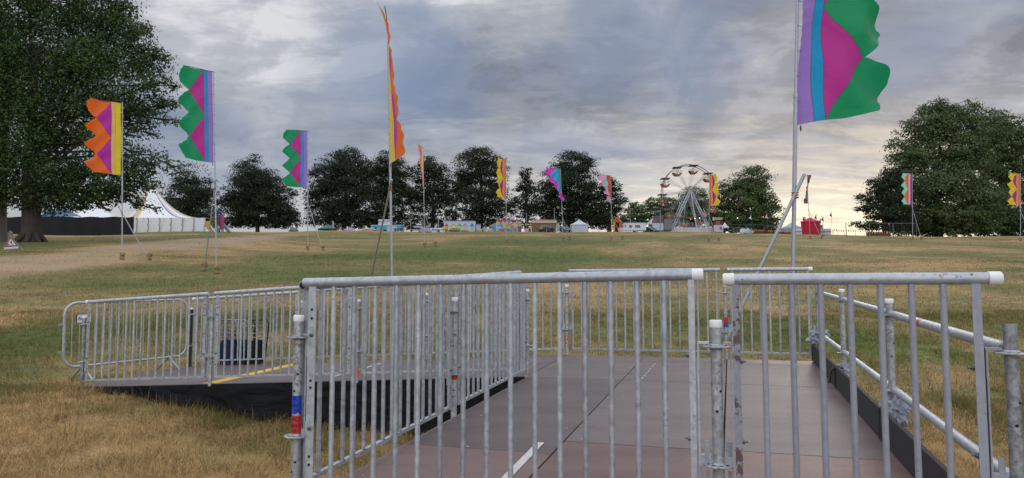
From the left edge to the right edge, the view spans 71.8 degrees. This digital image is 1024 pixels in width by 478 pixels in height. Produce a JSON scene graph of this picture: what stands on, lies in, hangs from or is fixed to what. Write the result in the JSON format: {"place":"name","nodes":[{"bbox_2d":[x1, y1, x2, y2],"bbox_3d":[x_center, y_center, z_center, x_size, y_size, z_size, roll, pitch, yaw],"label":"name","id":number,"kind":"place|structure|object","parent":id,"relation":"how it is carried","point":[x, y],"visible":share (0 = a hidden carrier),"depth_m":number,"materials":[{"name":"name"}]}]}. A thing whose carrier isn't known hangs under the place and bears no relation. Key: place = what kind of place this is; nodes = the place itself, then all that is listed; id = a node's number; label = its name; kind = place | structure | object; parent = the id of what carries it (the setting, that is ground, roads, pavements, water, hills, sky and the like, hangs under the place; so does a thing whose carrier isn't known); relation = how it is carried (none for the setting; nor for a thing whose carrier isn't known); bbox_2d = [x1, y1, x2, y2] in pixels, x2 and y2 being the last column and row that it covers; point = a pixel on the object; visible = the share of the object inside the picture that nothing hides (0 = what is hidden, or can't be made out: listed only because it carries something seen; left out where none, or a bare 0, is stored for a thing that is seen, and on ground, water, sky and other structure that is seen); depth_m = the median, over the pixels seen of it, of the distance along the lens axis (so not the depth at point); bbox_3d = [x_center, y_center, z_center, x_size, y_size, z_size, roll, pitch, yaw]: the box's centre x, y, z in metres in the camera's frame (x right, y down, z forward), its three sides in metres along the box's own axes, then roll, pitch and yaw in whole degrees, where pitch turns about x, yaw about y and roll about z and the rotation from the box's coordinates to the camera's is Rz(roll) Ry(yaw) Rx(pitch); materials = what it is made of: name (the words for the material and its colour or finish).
{"place":"outdoors","nodes":[
{"label":"outdoors","id":0,"kind":"place"},
{"bbox_2d":[0,230,1023,477],"bbox_3d":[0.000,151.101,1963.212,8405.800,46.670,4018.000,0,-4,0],"label":"ground","id":1,"kind":"structure","parent":0,"point":[606,246],"depth_m":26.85,"materials":[{"name":"green plant"}]},
{"bbox_2d":[1,236,22,249],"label":"road works sign","id":2,"kind":"object","parent":1,"relation":"on","point":[11,243],"visible":0.99,"depth_m":42.07,"materials":[{"name":"grey fabric"}]},
{"bbox_2d":[0,0,47,241],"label":"broadleaf tree","id":3,"kind":"object","parent":1,"relation":"on","point":[3,230],"visible":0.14,"depth_m":57.33,"materials":[{"name":"green plant"}]},
{"bbox_2d":[46,211,80,216],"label":"blue canopy","id":4,"kind":"object","parent":1,"relation":"on","point":[69,214],"visible":0.4,"depth_m":105.91,"materials":[{"name":"fabric"}]},
{"bbox_2d":[7,216,133,235],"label":"fabric fence","id":5,"kind":"object","parent":1,"relation":"on","point":[82,226],"visible":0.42,"depth_m":98.41,"materials":[{"name":"fabric"}]},
{"bbox_2d":[78,316,86,386],"bbox_3d":[-5.772,1.550,9.524,0.123,1.026,0.123,0,-4,0],"label":"scaffold post","id":6,"kind":"object","parent":1,"relation":"on","point":[83,343],"visible":0.98,"depth_m":9.51,"materials":[{"name":"metal"}]},
{"bbox_2d":[0,0,190,241],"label":"broadleaf tree","id":7,"kind":"object","parent":1,"relation":"on","point":[35,190],"visible":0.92,"depth_m":54.81,"materials":[{"name":"green plant"}]},
{"bbox_2d":[84,98,152,259],"bbox_3d":[-19.847,-2.985,35.780,3.263,8.188,0.626,1,-4,-14],"label":"festival flag","id":8,"kind":"object","parent":1,"relation":"on","point":[105,144],"visible":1,"depth_m":35.77,"materials":[{"name":"fabric"}]},
{"bbox_2d":[57,299,187,381],"bbox_3d":[-5.769,1.481,10.641,0.618,1.122,1.966,-3,-4,31],"label":"crowd barrier","id":9,"kind":"object","parent":1,"relation":"on","point":[79,321],"visible":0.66,"depth_m":10.47,"materials":[{"name":"metal"}]},
{"bbox_2d":[74,183,207,232],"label":"marquee","id":10,"kind":"object","parent":1,"relation":"on","point":[171,219],"visible":0.58,"depth_m":118.59,"materials":[{"name":"white fabric"}]},
{"bbox_2d":[187,308,193,366],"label":"scaffold post","id":11,"kind":"object","parent":1,"relation":"on","point":[190,335],"visible":0.76,"depth_m":11.41,"materials":[{"name":"metal"}]},
{"bbox_2d":[192,291,300,361],"bbox_3d":[-4.204,1.386,11.139,2.022,1.144,0.064,-1,-4,17],"label":"barrier panel","id":12,"kind":"object","parent":11,"relation":"attached to","point":[239,297],"visible":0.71,"depth_m":11.13,"materials":[{"name":"metal"}]},
{"bbox_2d":[158,160,229,227],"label":"broadleaf tree","id":13,"kind":"object","parent":1,"relation":"on","point":[201,195],"visible":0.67,"depth_m":177.27,"materials":[{"name":"green plant"}]},
{"bbox_2d":[178,65,219,273],"bbox_3d":[-13.498,-2.894,30.210,1.739,8.863,1.977,3,-5,-39],"label":"festival flag","id":14,"kind":"object","parent":1,"relation":"on","point":[197,100],"visible":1,"depth_m":30.00,"materials":[{"name":"fabric"}]},
{"bbox_2d":[205,215,219,231],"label":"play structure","id":15,"kind":"object","parent":1,"relation":"on","point":[212,225],"visible":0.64,"depth_m":112.66,"materials":[{"name":"multicoloured fabric"}]},
{"bbox_2d":[218,208,223,231],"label":"padded totem","id":16,"kind":"object","parent":1,"relation":"on","point":[221,220],"visible":0.99,"depth_m":112.22,"materials":[{"name":"red plastic"}]},
{"bbox_2d":[219,319,238,364],"bbox_3d":[-4.659,1.742,11.651,0.382,0.851,0.077,-2,-1,20],"label":"folded chair","id":17,"kind":"object","parent":1,"relation":"on","point":[228,347],"visible":0.41,"depth_m":11.61,"materials":[{"name":"blue metal"}]},
{"bbox_2d":[223,319,243,363],"bbox_3d":[-4.595,1.745,11.691,0.382,0.851,0.077,-1,1,11],"label":"folded chair","id":18,"kind":"object","parent":1,"relation":"on","point":[235,341],"visible":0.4,"depth_m":11.64,"materials":[{"name":"silver metal"}]},
{"bbox_2d":[227,319,247,363],"bbox_3d":[-4.527,1.749,11.732,0.382,0.851,0.077,0,3,3],"label":"folded chair","id":19,"kind":"object","parent":1,"relation":"on","point":[236,339],"visible":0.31,"depth_m":11.70,"materials":[{"name":"silver metal"}]},
{"bbox_2d":[51,378,432,441],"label":"grass stalks","id":20,"kind":"object","parent":1,"relation":"on","point":[133,395],"depth_m":8.71,"materials":[{"name":"brown plant"}]},
{"bbox_2d":[244,319,268,364],"bbox_3d":[-4.232,1.751,11.722,0.077,0.851,0.382,9,3,41],"label":"folded chair","id":21,"kind":"object","parent":1,"relation":"on","point":[253,347],"visible":0.36,"depth_m":11.68,"materials":[{"name":"black metal"}]},
{"bbox_2d":[216,152,303,231],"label":"broadleaf tree","id":22,"kind":"object","parent":1,"relation":"on","point":[252,200],"visible":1,"depth_m":179.02,"materials":[{"name":"green plant"}]},
{"bbox_2d":[284,315,307,477],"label":"scaffold post","id":23,"kind":"object","parent":1,"relation":"on","point":[295,436],"visible":0.9,"depth_m":3.61,"materials":[{"name":"metal"}]},
{"bbox_2d":[281,129,324,250],"bbox_3d":[-15.632,-3.678,53.183,3.284,9.170,0.528,1,-4,-12],"label":"festival flag","id":24,"kind":"object","parent":1,"relation":"on","point":[295,152],"visible":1,"depth_m":53.22,"materials":[{"name":"fabric"}]},
{"bbox_2d":[297,145,389,229],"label":"broadleaf tree","id":25,"kind":"object","parent":1,"relation":"on","point":[336,183],"visible":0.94,"depth_m":174.62,"materials":[{"name":"green plant"}]},
{"bbox_2d":[370,5,404,276],"bbox_3d":[-4.306,-2.277,22.163,0.791,8.199,6.266,1,-4,-20],"label":"festival flag","id":26,"kind":"object","parent":1,"relation":"on","point":[396,145],"visible":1,"depth_m":20.45,"materials":[{"name":"fabric"}]},
{"bbox_2d":[371,219,403,231],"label":"food trailer","id":27,"kind":"object","parent":1,"relation":"on","point":[386,225],"visible":0.66,"depth_m":148.58,"materials":[{"name":"paint"}]},
{"bbox_2d":[360,150,426,231],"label":"broadleaf tree","id":28,"kind":"object","parent":1,"relation":"on","point":[399,175],"visible":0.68,"depth_m":177.53,"materials":[{"name":"green plant"}]},
{"bbox_2d":[411,222,430,228],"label":"gazebo","id":29,"kind":"object","parent":1,"relation":"on","point":[419,225],"visible":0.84,"depth_m":149.23,"materials":[{"name":"white fabric"}]},
{"bbox_2d":[425,293,427,358],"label":"scaffold post","id":30,"kind":"object","parent":1,"relation":"on","point":[426,336],"visible":0.41,"depth_m":10.21,"materials":[{"name":"metal"}]},
{"bbox_2d":[316,285,421,357],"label":"barrier panel","id":31,"kind":"object","parent":30,"relation":"attached to","point":[369,288],"visible":0.2,"depth_m":10.43,"materials":[{"name":"metal"}]},
{"bbox_2d":[418,145,436,246],"bbox_3d":[-7.500,-3.700,61.769,0.787,8.856,2.973,-2,-4,21],"label":"festival flag","id":32,"kind":"object","parent":1,"relation":"on","point":[420,148],"visible":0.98,"depth_m":61.71,"materials":[{"name":"fabric"}]},
{"bbox_2d":[404,156,457,228],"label":"broadleaf tree","id":33,"kind":"object","parent":1,"relation":"on","point":[433,192],"visible":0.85,"depth_m":180.68,"materials":[{"name":"green plant"}]},
{"bbox_2d":[444,218,475,231],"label":"beach hut trailer","id":34,"kind":"object","parent":1,"relation":"on","point":[468,225],"visible":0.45,"depth_m":148.59,"materials":[{"name":"multicoloured paint"}]},
{"bbox_2d":[441,145,514,229],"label":"broadleaf tree","id":35,"kind":"object","parent":1,"relation":"on","point":[466,188],"visible":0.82,"depth_m":174.51,"materials":[{"name":"green plant"}]},
{"bbox_2d":[72,355,913,477],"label":"viewing platform","id":36,"kind":"structure","parent":1,"relation":"on","point":[266,396],"depth_m":5.80,"materials":[{"name":"metal"}]},
{"bbox_2d":[206,304,215,385],"bbox_3d":[-3.794,1.337,8.930,0.123,1.026,0.123,0,-4,0],"label":"scaffold post","id":37,"kind":"object","parent":36,"relation":"on","point":[211,339],"visible":1,"depth_m":8.91,"materials":[{"name":"metal"}]},
{"bbox_2d":[84,292,209,380],"bbox_3d":[-4.788,1.289,9.240,2.022,1.194,0.064,-1,-4,17],"label":"barrier panel","id":38,"kind":"object","parent":37,"relation":"attached to","point":[205,342],"visible":0.99,"depth_m":9.20,"materials":[{"name":"metal"}]},
{"bbox_2d":[213,286,351,377],"bbox_3d":[-2.805,1.125,8.640,2.011,1.194,0.064,-1,-4,17],"label":"barrier panel","id":39,"kind":"object","parent":37,"relation":"attached to","point":[250,291],"visible":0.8,"depth_m":8.70,"materials":[{"name":"metal"}]},
{"bbox_2d":[356,299,361,382],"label":"scaffold post","id":40,"kind":"object","parent":36,"relation":"on","point":[358,339],"visible":0.55,"depth_m":8.31,"materials":[{"name":"metal"}]},
{"bbox_2d":[451,297,460,417],"bbox_3d":[-0.465,0.958,5.688,0.123,0.976,0.123,0,-4,0],"label":"scaffold post","id":41,"kind":"object","parent":36,"relation":"on","point":[455,311],"visible":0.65,"depth_m":5.67,"materials":[{"name":"metal"}]},
{"bbox_2d":[299,281,453,477],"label":"barrier panel","id":42,"kind":"object","parent":41,"relation":"attached to","point":[364,449],"visible":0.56,"depth_m":4.56,"materials":[{"name":"metal"}]},
{"bbox_2d":[455,283,526,404],"bbox_3d":[-0.151,0.857,6.719,0.064,1.115,2.078,-1,-4,17],"label":"barrier panel","id":43,"kind":"object","parent":41,"relation":"attached to","point":[523,342],"visible":0.69,"depth_m":6.61,"materials":[{"name":"metal"}]},
{"bbox_2d":[525,289,531,377],"bbox_3d":[0.163,1.036,7.731,0.123,0.976,0.123,0,-4,0],"label":"scaffold post","id":44,"kind":"object","parent":36,"relation":"on","point":[527,335],"visible":0.66,"depth_m":7.71,"materials":[{"name":"metal"}]},
{"bbox_2d":[360,270,522,373],"bbox_3d":[-0.827,0.962,8.041,2.011,1.194,0.065,-1,-4,17],"label":"barrier panel","id":45,"kind":"object","parent":44,"relation":"attached to","point":[361,348],"visible":0.21,"depth_m":7.93,"materials":[{"name":"metal"}]},
{"bbox_2d":[811,344,835,384],"bbox_3d":[3.408,1.353,7.745,0.051,0.273,1.940,-1,-4,17],"label":"kick board","id":46,"kind":"object","parent":36,"relation":"on","point":[830,363],"visible":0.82,"depth_m":7.98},
{"bbox_2d":[834,366,878,434],"bbox_3d":[2.811,1.279,5.805,0.051,0.277,2.080,-1,-4,17],"label":"kick board","id":47,"kind":"object","parent":36,"relation":"on","point":[867,405],"visible":0.69,"depth_m":5.44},
{"bbox_2d":[877,408,957,477],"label":"kick board","id":48,"kind":"object","parent":36,"relation":"on","point":[901,438],"visible":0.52,"depth_m":4.01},
{"bbox_2d":[491,220,516,231],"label":"snack van","id":49,"kind":"object","parent":1,"relation":"on","point":[499,225],"visible":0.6,"depth_m":148.58,"materials":[{"name":"multicoloured paint"}]},
{"bbox_2d":[496,158,516,242],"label":"festival flag","id":50,"kind":"object","parent":1,"relation":"on","point":[501,181],"visible":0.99,"depth_m":65.87,"materials":[{"name":"fabric"}]},
{"bbox_2d":[501,166,548,229],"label":"broadleaf tree","id":51,"kind":"object","parent":1,"relation":"on","point":[529,209],"visible":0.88,"depth_m":178.44,"materials":[{"name":"green plant"}]},
{"bbox_2d":[530,220,557,231],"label":"kiosk trailer","id":52,"kind":"object","parent":1,"relation":"on","point":[536,224],"visible":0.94,"depth_m":148.56,"materials":[{"name":"beige"}]},
{"bbox_2d":[538,225,555,231],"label":"parked car","id":53,"kind":"object","parent":1,"relation":"on","point":[544,228],"visible":0.86,"depth_m":144.55,"materials":[{"name":"grey paint"}]},
{"bbox_2d":[545,168,570,240],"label":"festival flag","id":54,"kind":"object","parent":1,"relation":"on","point":[554,174],"visible":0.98,"depth_m":69.83,"materials":[{"name":"fabric"}]},
{"bbox_2d":[563,284,570,354],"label":"scaffold post","id":55,"kind":"object","parent":1,"relation":"on","point":[566,292],"visible":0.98,"depth_m":9.61,"materials":[{"name":"metal"}]},
{"bbox_2d":[432,272,564,353],"bbox_3d":[-0.242,1.050,9.941,2.011,1.164,0.064,-1,-4,17],"label":"barrier panel","id":56,"kind":"object","parent":55,"relation":"attached to","point":[563,333],"visible":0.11,"depth_m":9.76,"materials":[{"name":"metal"}]},
{"bbox_2d":[568,268,723,352],"bbox_3d":[1.738,0.930,9.343,2.011,1.080,0.056,-1,-4,17],"label":"barrier panel","id":57,"kind":"object","parent":55,"relation":"attached to","point":[706,270],"visible":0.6,"depth_m":9.33,"materials":[{"name":"metal"}]},
{"bbox_2d":[535,149,606,229],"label":"broadleaf tree","id":58,"kind":"object","parent":1,"relation":"on","point":[572,207],"visible":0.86,"depth_m":179.29,"materials":[{"name":"green plant"}]},
{"bbox_2d":[570,220,588,231],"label":"gazebo","id":59,"kind":"object","parent":1,"relation":"on","point":[579,226],"visible":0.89,"depth_m":148.66,"materials":[{"name":"white fabric"}]},
{"bbox_2d":[585,177,628,231],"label":"broadleaf tree","id":60,"kind":"object","parent":1,"relation":"on","point":[603,216],"visible":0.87,"depth_m":175.61,"materials":[{"name":"green plant"}]},
{"bbox_2d":[598,174,623,239],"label":"festival flag","id":61,"kind":"object","parent":1,"relation":"on","point":[606,182],"visible":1,"depth_m":72.71,"materials":[{"name":"fabric"}]},
{"bbox_2d":[612,217,621,231],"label":"hut kiosk","id":62,"kind":"object","parent":1,"relation":"on","point":[618,221],"visible":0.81,"depth_m":146.59,"materials":[{"name":"orange wood"}]},
{"bbox_2d":[622,222,645,231],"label":"caravan","id":63,"kind":"object","parent":1,"relation":"on","point":[636,226],"visible":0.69,"depth_m":149.57,"materials":[{"name":"white metal"}]},
{"bbox_2d":[618,201,653,224],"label":"broadleaf tree","id":64,"kind":"object","parent":1,"relation":"on","point":[634,208],"visible":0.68,"depth_m":191.91,"materials":[{"name":"green plant"}]},
{"bbox_2d":[639,196,679,226],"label":"broadleaf tree","id":65,"kind":"object","parent":1,"relation":"on","point":[652,205],"visible":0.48,"depth_m":194.24,"materials":[{"name":"green plant"}]},
{"bbox_2d":[648,215,672,231],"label":"truck","id":66,"kind":"object","parent":1,"relation":"on","point":[666,224],"visible":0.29,"depth_m":158.57,"materials":[{"name":"grey paint"}]},
{"bbox_2d":[657,164,723,232],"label":"ferris wheel","id":67,"kind":"object","parent":1,"relation":"on","point":[688,192],"visible":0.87,"depth_m":163.25,"materials":[{"name":"grey metal"}]},
{"bbox_2d":[669,185,723,226],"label":"broadleaf tree","id":68,"kind":"object","parent":1,"relation":"on","point":[688,211],"visible":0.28,"depth_m":188.57,"materials":[{"name":"green plant"}]},
{"bbox_2d":[707,174,720,240],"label":"festival flag","id":69,"kind":"object","parent":1,"relation":"on","point":[713,188],"visible":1,"depth_m":72.08,"materials":[{"name":"fabric"}]},
{"bbox_2d":[701,320,733,477],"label":"scaffold post","id":70,"kind":"object","parent":1,"relation":"on","point":[718,465],"visible":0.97,"depth_m":3.01,"materials":[{"name":"metal"}]},
{"bbox_2d":[301,269,710,477],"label":"barrier panel","id":71,"kind":"object","parent":70,"relation":"attached to","point":[691,276],"visible":1,"depth_m":3.31,"materials":[{"name":"grey metal"}]},
{"bbox_2d":[723,271,1008,477],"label":"barrier panel","id":72,"kind":"object","parent":70,"relation":"attached to","point":[975,281],"visible":1,"depth_m":2.85,"materials":[{"name":"grey metal"}]},
{"bbox_2d":[713,218,722,231],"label":"ticket booth","id":73,"kind":"object","parent":1,"relation":"on","point":[718,226],"visible":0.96,"depth_m":157.38,"materials":[{"name":"white metal"}]},
{"bbox_2d":[722,285,730,362],"bbox_3d":[2.727,1.411,8.999,0.123,1.673,0.123,0,-4,0],"label":"scaffold post","id":74,"kind":"object","parent":1,"relation":"on","point":[725,293],"visible":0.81,"depth_m":9.01,"materials":[{"name":"metal"}]},
{"bbox_2d":[704,164,785,232],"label":"broadleaf tree","id":75,"kind":"object","parent":1,"relation":"on","point":[741,191],"visible":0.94,"depth_m":164.95,"materials":[{"name":"green plant"}]},
{"bbox_2d":[739,228,753,233],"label":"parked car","id":76,"kind":"object","parent":1,"relation":"on","point":[746,231],"visible":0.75,"depth_m":131.00,"materials":[{"name":"white metal"}]},
{"bbox_2d":[752,230,790,233],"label":"bunting fence","id":77,"kind":"object","parent":1,"relation":"on","point":[764,232],"visible":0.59,"depth_m":136.50,"materials":[{"name":"metal"}]},
{"bbox_2d":[780,222,799,231],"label":"tent","id":78,"kind":"object","parent":1,"relation":"on","point":[788,229],"visible":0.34,"depth_m":151.12,"materials":[{"name":"grey fabric"}]},
{"bbox_2d":[722,0,889,351],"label":"festival flag","id":79,"kind":"object","parent":1,"relation":"on","point":[838,74],"visible":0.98,"depth_m":12.53,"materials":[{"name":"fabric"}]},
{"bbox_2d":[800,217,820,234],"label":"gazebo","id":80,"kind":"object","parent":1,"relation":"on","point":[813,230],"visible":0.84,"depth_m":112.50,"materials":[{"name":"fabric"}]},
{"bbox_2d":[803,175,822,238],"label":"festival flag","id":81,"kind":"object","parent":1,"relation":"on","point":[805,200],"visible":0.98,"depth_m":88.47,"materials":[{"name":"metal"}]},
{"bbox_2d":[805,285,830,347],"bbox_3d":[3.753,1.413,8.672,0.269,1.685,0.236,3,-5,-37],"label":"scaffold post","id":82,"kind":"object","parent":1,"relation":"on","point":[813,338],"visible":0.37,"depth_m":8.68,"materials":[{"name":"metal"}]},
{"bbox_2d":[727,267,815,354],"bbox_3d":[3.248,0.895,8.879,1.031,1.083,0.059,-1,-4,17],"label":"barrier panel","id":83,"kind":"object","parent":82,"relation":"attached to","point":[779,269],"visible":0.89,"depth_m":8.86,"materials":[{"name":"metal"}]},
{"bbox_2d":[816,291,838,299],"bbox_3d":[3.476,0.598,7.784,0.051,0.149,1.930,-1,-4,17],"label":"handrail","id":84,"kind":"object","parent":82,"relation":"attached to","point":[832,296],"visible":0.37,"depth_m":7.40,"materials":[{"name":"metal"}]},
{"bbox_2d":[817,332,840,351],"bbox_3d":[3.476,1.097,7.747,0.051,0.149,1.930,-1,-4,17],"label":"handrail","id":85,"kind":"object","parent":82,"relation":"attached to","point":[833,343],"visible":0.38,"depth_m":7.38,"materials":[{"name":"metal"}]},
{"bbox_2d":[820,228,830,234],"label":"draped counter","id":86,"kind":"object","parent":1,"relation":"on","point":[827,231],"visible":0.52,"depth_m":112.83,"materials":[{"name":"white fabric"}]},
{"bbox_2d":[827,289,849,382],"bbox_3d":[3.152,1.392,6.762,0.242,1.827,0.167,3,-5,-37],"label":"scaffold post","id":87,"kind":"object","parent":1,"relation":"on","point":[843,364],"visible":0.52,"depth_m":6.79,"materials":[{"name":"metal"}]},
{"bbox_2d":[840,293,885,313],"bbox_3d":[2.869,0.523,5.812,0.051,0.154,2.078,-1,-4,17],"label":"handrail","id":88,"kind":"object","parent":87,"relation":"attached to","point":[869,307],"visible":0.59,"depth_m":5.64,"materials":[{"name":"metal"}]},
{"bbox_2d":[842,345,887,387],"bbox_3d":[2.869,1.022,5.776,0.051,0.154,2.078,-1,-4,17],"label":"handrail","id":89,"kind":"object","parent":87,"relation":"attached to","point":[875,375],"visible":0.61,"depth_m":5.61,"materials":[{"name":"metal"}]},
{"bbox_2d":[846,222,869,235],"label":"fence panel","id":90,"kind":"object","parent":1,"relation":"on","point":[859,230],"visible":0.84,"depth_m":104.34,"materials":[{"name":"grey metal"}]},
{"bbox_2d":[867,231,890,235],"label":"bunting fence","id":91,"kind":"object","parent":1,"relation":"on","point":[878,233],"visible":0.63,"depth_m":107.38,"materials":[{"name":"metal"}]},
{"bbox_2d":[847,166,918,235],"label":"broadleaf tree","id":92,"kind":"object","parent":1,"relation":"on","point":[891,213],"visible":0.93,"depth_m":111.90,"materials":[{"name":"green plant"}]},
{"bbox_2d":[878,299,911,426],"bbox_3d":[2.570,1.381,4.724,0.198,1.958,0.215,-1,-4,8],"label":"scaffold post","id":93,"kind":"object","parent":1,"relation":"on","point":[899,409],"visible":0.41,"depth_m":4.74,"materials":[{"name":"metal"}]},
{"bbox_2d":[887,304,1002,350],"bbox_3d":[2.237,0.445,3.758,0.051,0.155,2.104,-1,-4,17],"label":"handrail","id":94,"kind":"object","parent":93,"relation":"attached to","point":[961,334],"visible":0.67,"depth_m":3.41,"materials":[{"name":"metal"}]},
{"bbox_2d":[890,380,1009,477],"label":"handrail","id":95,"kind":"object","parent":93,"relation":"attached to","point":[965,443],"visible":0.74,"depth_m":3.60,"materials":[{"name":"metal"}]},
{"bbox_2d":[901,173,922,239],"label":"festival flag","id":96,"kind":"object","parent":1,"relation":"on","point":[907,186],"visible":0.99,"depth_m":83.23,"materials":[{"name":"fabric"}]},
{"bbox_2d":[863,95,1010,236],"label":"broadleaf tree","id":97,"kind":"object","parent":1,"relation":"on","point":[936,215],"visible":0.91,"depth_m":116.81,"materials":[{"name":"green plant"}]},
{"bbox_2d":[964,108,1023,235],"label":"broadleaf tree","id":98,"kind":"object","parent":1,"relation":"on","point":[1008,134],"visible":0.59,"depth_m":125.25,"materials":[{"name":"green plant"}]},
{"bbox_2d":[992,323,1023,477],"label":"scaffold post","id":99,"kind":"object","parent":1,"relation":"on","point":[1010,352],"visible":1,"depth_m":2.69,"materials":[{"name":"metal"}]},
{"bbox_2d":[1007,173,1023,240],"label":"festival flag","id":100,"kind":"object","parent":1,"relation":"on","point":[1014,184],"visible":0.99,"depth_m":74.88,"materials":[{"name":"fabric"}]},
{"bbox_2d":[2,0,1023,236],"label":"sky","id":101,"kind":"structure","parent":0,"point":[646,88],"materials":[{"name":"grey"}]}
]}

